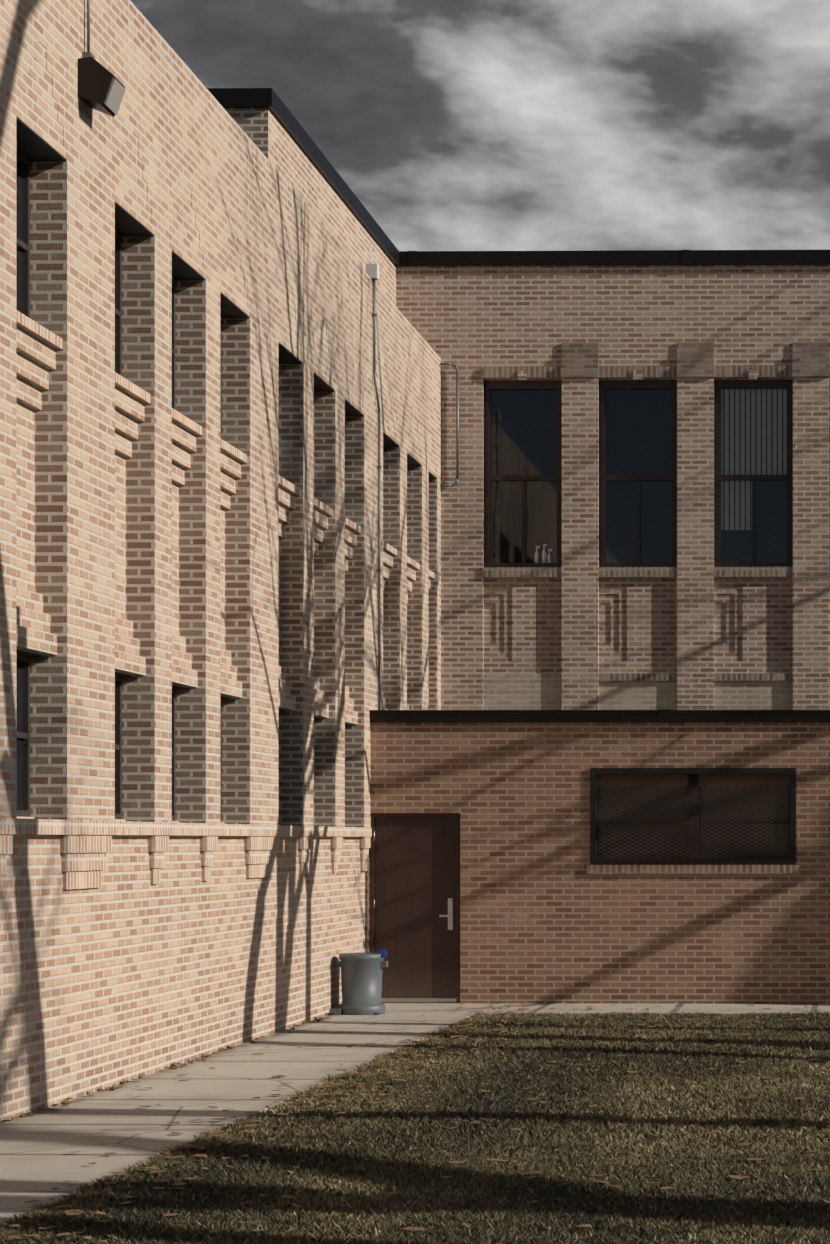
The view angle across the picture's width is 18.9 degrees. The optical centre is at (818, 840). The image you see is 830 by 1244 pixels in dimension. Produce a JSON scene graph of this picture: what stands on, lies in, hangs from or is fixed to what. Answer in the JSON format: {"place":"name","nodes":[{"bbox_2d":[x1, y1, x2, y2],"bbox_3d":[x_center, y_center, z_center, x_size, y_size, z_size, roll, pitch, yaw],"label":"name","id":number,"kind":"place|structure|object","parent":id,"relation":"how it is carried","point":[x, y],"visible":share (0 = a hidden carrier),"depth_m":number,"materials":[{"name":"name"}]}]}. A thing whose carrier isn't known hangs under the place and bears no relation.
{"place":"outdoors","nodes":[
{"label":"outdoors","id":0,"kind":"place"},
{"bbox_2d":[0,0,440,1123],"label":"wing wall","id":1,"kind":"structure","parent":0,"point":[154,544],"depth_m":20.58,"materials":[{"name":"beige brick"}]},
{"bbox_2d":[78,0,125,116],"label":"flood light","id":2,"kind":"object","parent":1,"relation":"attached to","point":[101,88],"visible":1,"depth_m":17.36,"materials":[{"name":"metal"}]},
{"bbox_2d":[16,117,436,821],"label":"wing windows","id":3,"kind":"structure","parent":1,"relation":"in","point":[32,145],"depth_m":18.62,"materials":[{"name":"black glass"}]},
{"bbox_2d":[207,88,398,265],"bbox_3d":[-9.997,-7.764,29.138,8.680,0.190,7.360,0,0,1],"label":"roof coping","id":4,"kind":"object","parent":1,"relation":"on","point":[270,99],"visible":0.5,"depth_m":26.99,"materials":[{"name":"metal"}]},
{"bbox_2d":[366,264,458,709],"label":"conduits","id":5,"kind":"object","parent":1,"relation":"attached to","point":[372,271],"visible":0.94,"depth_m":28.16,"materials":[{"name":"white plastic"}]},
{"bbox_2d":[396,265,829,709],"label":"wing wall","id":6,"kind":"structure","parent":1,"relation":"attached to","point":[581,629],"depth_m":32.43,"materials":[{"name":"beige brick"}]},
{"bbox_2d":[535,544,552,562],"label":"bottles","id":7,"kind":"object","parent":6,"relation":"on","point":[549,557],"visible":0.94,"depth_m":32.55,"materials":[{"name":"white plastic"}]},
{"bbox_2d":[399,250,829,266],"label":"wing coping","id":8,"kind":"object","parent":6,"relation":"on","point":[613,258],"visible":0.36,"depth_m":32.39,"materials":[{"name":"metal"}]},
{"bbox_2d":[484,380,792,566],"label":"wing windows","id":9,"kind":"structure","parent":6,"relation":"in","point":[753,473],"depth_m":32.57,"materials":[{"name":"black glass"}]},
{"bbox_2d":[0,1003,829,1224],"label":"concrete sidewalk","id":10,"kind":"structure","parent":0,"point":[38,1160],"depth_m":17.88,"materials":[{"name":"grey concrete"}]},
{"bbox_2d":[329,949,387,1014],"bbox_3d":[-4.912,1.527,26.106,0.575,0.720,0.537,0,0,11],"label":"trash can","id":11,"kind":"object","parent":10,"relation":"on","point":[361,977],"visible":0.98,"depth_m":25.94,"materials":[{"name":"plastic"}]},
{"bbox_2d":[0,1010,829,1243],"bbox_3d":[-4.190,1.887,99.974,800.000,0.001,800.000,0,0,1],"label":"lawn ground","id":12,"kind":"structure","parent":0,"point":[824,1051],"depth_m":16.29,"materials":[{"name":"green plant"}]},
{"bbox_2d":[1,1002,829,1242],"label":"grass blades","id":13,"kind":"object","parent":12,"relation":"on","point":[68,1102],"depth_m":16.51,"materials":[{"name":"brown plant"}]},
{"bbox_2d":[366,722,829,1003],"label":"annex wall","id":14,"kind":"structure","parent":12,"relation":"on","point":[549,913],"depth_m":27.74,"materials":[{"name":"brown brick"}]},
{"bbox_2d":[369,813,459,1002],"bbox_3d":[-4.620,0.789,27.856,1.050,2.196,0.230,0,0,1],"label":"service door","id":15,"kind":"structure","parent":14,"relation":"attached to","point":[414,895],"depth_m":27.83,"materials":[{"name":"paint"}]},
{"bbox_2d":[369,709,829,722],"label":"roof coping","id":16,"kind":"object","parent":14,"relation":"on","point":[475,716],"visible":0.46,"depth_m":27.69,"materials":[{"name":"black metal"}]},
{"bbox_2d":[590,768,795,864],"bbox_3d":[-1.434,-0.270,27.790,2.349,1.105,0.180,0,0,1],"label":"annex window","id":17,"kind":"structure","parent":14,"relation":"in","point":[692,816],"depth_m":27.76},
{"bbox_2d":[131,0,829,250],"label":"sky","id":18,"kind":"structure","parent":0,"point":[457,125],"materials":[{"name":"grey"}]}
]}

